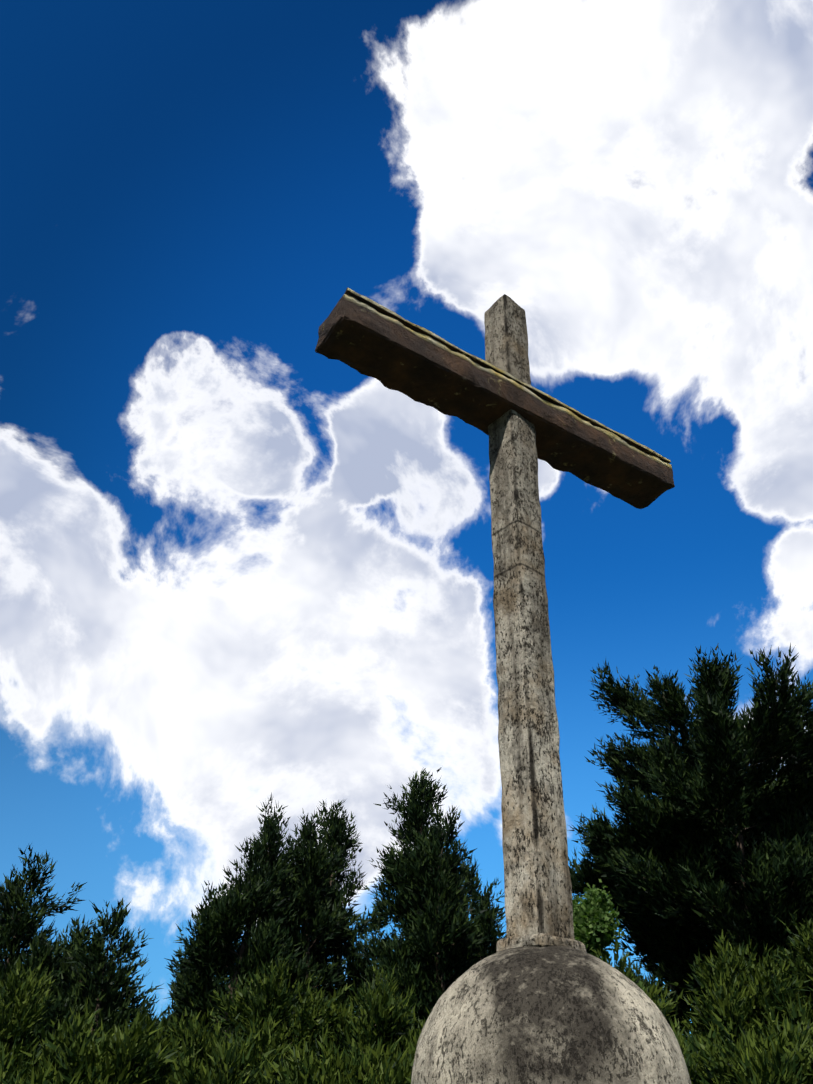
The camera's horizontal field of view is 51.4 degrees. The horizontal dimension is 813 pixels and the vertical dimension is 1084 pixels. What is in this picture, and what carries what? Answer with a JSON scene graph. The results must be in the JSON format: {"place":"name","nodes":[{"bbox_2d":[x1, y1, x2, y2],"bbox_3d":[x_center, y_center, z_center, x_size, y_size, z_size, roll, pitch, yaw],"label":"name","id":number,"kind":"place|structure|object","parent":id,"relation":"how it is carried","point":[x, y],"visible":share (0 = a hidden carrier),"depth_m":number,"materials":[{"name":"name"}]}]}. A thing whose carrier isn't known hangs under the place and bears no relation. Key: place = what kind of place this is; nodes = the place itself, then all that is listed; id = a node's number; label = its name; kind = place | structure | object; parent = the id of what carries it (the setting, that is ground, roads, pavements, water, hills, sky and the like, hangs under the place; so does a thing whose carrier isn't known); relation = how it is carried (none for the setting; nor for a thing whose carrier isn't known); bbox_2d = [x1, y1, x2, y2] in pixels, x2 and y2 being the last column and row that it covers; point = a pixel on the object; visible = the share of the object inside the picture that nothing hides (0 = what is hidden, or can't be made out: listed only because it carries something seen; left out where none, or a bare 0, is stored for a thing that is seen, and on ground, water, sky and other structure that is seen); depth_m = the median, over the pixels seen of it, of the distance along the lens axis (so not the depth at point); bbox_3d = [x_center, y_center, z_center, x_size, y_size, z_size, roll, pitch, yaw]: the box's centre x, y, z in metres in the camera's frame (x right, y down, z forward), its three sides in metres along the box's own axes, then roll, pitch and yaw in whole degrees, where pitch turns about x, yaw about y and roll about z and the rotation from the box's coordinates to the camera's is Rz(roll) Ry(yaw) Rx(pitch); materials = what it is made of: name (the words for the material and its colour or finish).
{"place":"outdoors","nodes":[
{"label":"outdoors","id":0,"kind":"place"},
{"bbox_2d":[0,0,812,1033],"label":"sky","id":1,"kind":"structure","parent":0,"point":[240,565],"materials":[{"name":"blue"}]},
{"bbox_2d":[411,946,690,1083],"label":"monument sphere","id":2,"kind":"object","parent":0,"point":[545,1015],"visible":1,"depth_m":3.25,"materials":[{"name":"stone"}]},
{"bbox_2d":[315,287,674,952],"bbox_3d":[0.663,0.077,5.004,2.791,4.330,0.370,22,-39,-26],"label":"monument cross","id":3,"kind":"object","parent":2,"relation":"on","point":[510,410],"visible":0.98,"depth_m":5.04,"materials":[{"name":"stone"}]},
{"bbox_3d":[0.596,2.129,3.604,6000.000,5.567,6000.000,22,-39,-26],"label":"terrain","id":4,"kind":"structure","parent":0,"visible":0},
{"bbox_2d":[0,843,86,1053],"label":"cypress tree","id":5,"kind":"object","parent":4,"relation":"on","point":[19,923],"visible":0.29,"depth_m":38.38,"materials":[{"name":"green plant"}]},
{"bbox_2d":[0,953,111,1083],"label":"bush","id":6,"kind":"object","parent":4,"relation":"on","point":[20,1018],"visible":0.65,"depth_m":23.46,"materials":[{"name":"green plant"}]},
{"bbox_2d":[46,914,119,1014],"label":"cypress tree","id":7,"kind":"object","parent":4,"relation":"on","point":[85,928],"visible":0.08,"depth_m":42.53,"materials":[{"name":"green plant"}]},
{"bbox_2d":[0,1007,178,1083],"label":"bush","id":8,"kind":"object","parent":4,"relation":"on","point":[80,1062],"visible":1,"depth_m":16.94,"materials":[{"name":"green plant"}]},
{"bbox_2d":[23,898,170,1060],"bbox_3d":[-14.010,20.640,36.414,7.336,10.295,5.684,22,-39,-26],"label":"cypress tree","id":9,"kind":"object","parent":4,"relation":"on","point":[99,977],"visible":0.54,"depth_m":37.22,"materials":[{"name":"green plant"}]},
{"bbox_2d":[104,1002,206,1083],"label":"bush","id":10,"kind":"object","parent":4,"relation":"on","point":[166,1068],"visible":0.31,"depth_m":23.14,"materials":[{"name":"green plant"}]},
{"bbox_2d":[155,881,243,1060],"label":"cypress tree","id":11,"kind":"object","parent":4,"relation":"on","point":[172,967],"visible":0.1,"depth_m":41.79,"materials":[{"name":"green plant"}]},
{"bbox_2d":[164,792,305,1077],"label":"cypress tree","id":12,"kind":"object","parent":4,"relation":"on","point":[241,906],"visible":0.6,"depth_m":40.45,"materials":[{"name":"green plant"}]},
{"bbox_2d":[162,1013,315,1083],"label":"bush","id":13,"kind":"object","parent":4,"relation":"on","point":[232,1070],"visible":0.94,"depth_m":18.36,"materials":[{"name":"green plant"}]},
{"bbox_2d":[224,824,317,993],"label":"cypress tree","id":14,"kind":"object","parent":4,"relation":"on","point":[289,841],"depth_m":48.73,"materials":[{"name":"green plant"}]},
{"bbox_2d":[159,954,383,1083],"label":"bush","id":15,"kind":"object","parent":4,"relation":"on","point":[276,1028],"visible":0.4,"depth_m":25.87,"materials":[{"name":"green plant"}]},
{"bbox_2d":[261,805,359,1080],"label":"cypress tree","id":16,"kind":"object","parent":4,"relation":"on","point":[322,926],"visible":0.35,"depth_m":44.72,"materials":[{"name":"green plant"}]},
{"bbox_2d":[263,1026,420,1083],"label":"bush","id":17,"kind":"object","parent":4,"relation":"on","point":[305,1071],"visible":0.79,"depth_m":17.49,"materials":[{"name":"green plant"}]},
{"bbox_2d":[296,798,392,1020],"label":"cypress tree","id":18,"kind":"object","parent":4,"relation":"on","point":[337,835],"visible":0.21,"depth_m":48.12,"materials":[{"name":"green plant"}]},
{"bbox_2d":[308,959,430,1079],"bbox_3d":[-0.329,15.758,24.673,6.399,6.306,7.196,22,-39,-26],"label":"bush","id":19,"kind":"object","parent":4,"relation":"on","point":[384,1012],"visible":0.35,"depth_m":24.91,"materials":[{"name":"green plant"}]},
{"bbox_2d":[352,768,477,1046],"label":"cypress tree","id":20,"kind":"object","parent":4,"relation":"on","point":[395,871],"visible":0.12,"depth_m":43.28,"materials":[{"name":"green plant"}]},
{"bbox_2d":[378,799,490,1047],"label":"cypress tree","id":21,"kind":"object","parent":4,"relation":"on","point":[426,979],"visible":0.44,"depth_m":40.41,"materials":[{"name":"green plant"}]},
{"bbox_2d":[453,854,505,963],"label":"cypress tree","id":22,"kind":"object","parent":4,"relation":"on","point":[488,927],"visible":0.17,"depth_m":46.48,"materials":[{"name":"green plant"}]},
{"bbox_2d":[572,879,644,991],"bbox_3d":[6.170,16.659,28.820,4.948,9.578,6.251,22,-39,-26],"label":"broadleaf tree","id":23,"kind":"object","parent":4,"relation":"on","point":[593,926],"visible":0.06,"depth_m":29.84,"materials":[{"name":"green plant"}]},
{"bbox_2d":[591,939,689,1056],"bbox_3d":[6.290,15.901,24.894,6.058,6.780,7.284,22,-39,-26],"label":"bush","id":24,"kind":"object","parent":4,"relation":"on","point":[662,1005],"depth_m":25.18,"materials":[{"name":"green plant"}]},
{"bbox_2d":[616,866,710,1043],"bbox_3d":[12.257,21.968,40.775,7.611,14.046,8.818,22,-39,-26],"label":"bush","id":25,"kind":"object","parent":4,"relation":"on","point":[682,1004],"visible":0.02,"depth_m":39.59,"materials":[{"name":"green plant"}]},
{"bbox_2d":[567,642,812,1008],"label":"cypress tree","id":26,"kind":"object","parent":4,"relation":"on","point":[680,824],"visible":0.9,"depth_m":31.41,"materials":[{"name":"green plant"}]},
{"bbox_2d":[664,1014,812,1083],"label":"bush","id":27,"kind":"object","parent":4,"relation":"on","point":[789,1066],"visible":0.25,"depth_m":16.67,"materials":[{"name":"green plant"}]},
{"bbox_2d":[670,929,812,1073],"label":"bush","id":28,"kind":"object","parent":4,"relation":"on","point":[716,986],"visible":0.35,"depth_m":23.83,"materials":[{"name":"green plant"}]},
{"bbox_2d":[681,988,812,1083],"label":"bush","id":29,"kind":"object","parent":4,"relation":"on","point":[792,1033],"visible":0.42,"depth_m":17.59,"materials":[{"name":"green plant"}]},
{"bbox_2d":[720,764,812,882],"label":"cypress tree","id":30,"kind":"object","parent":4,"relation":"on","point":[778,814],"visible":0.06,"depth_m":32.67,"materials":[{"name":"green plant"}]},
{"bbox_2d":[724,762,812,1007],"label":"cypress tree","id":31,"kind":"object","parent":4,"relation":"on","point":[753,794],"depth_m":34.77,"materials":[{"name":"green plant"}]},
{"bbox_2d":[732,913,812,1046],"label":"bush","id":32,"kind":"object","parent":4,"relation":"on","point":[801,965],"visible":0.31,"depth_m":24.45,"materials":[{"name":"green plant"}]}
]}

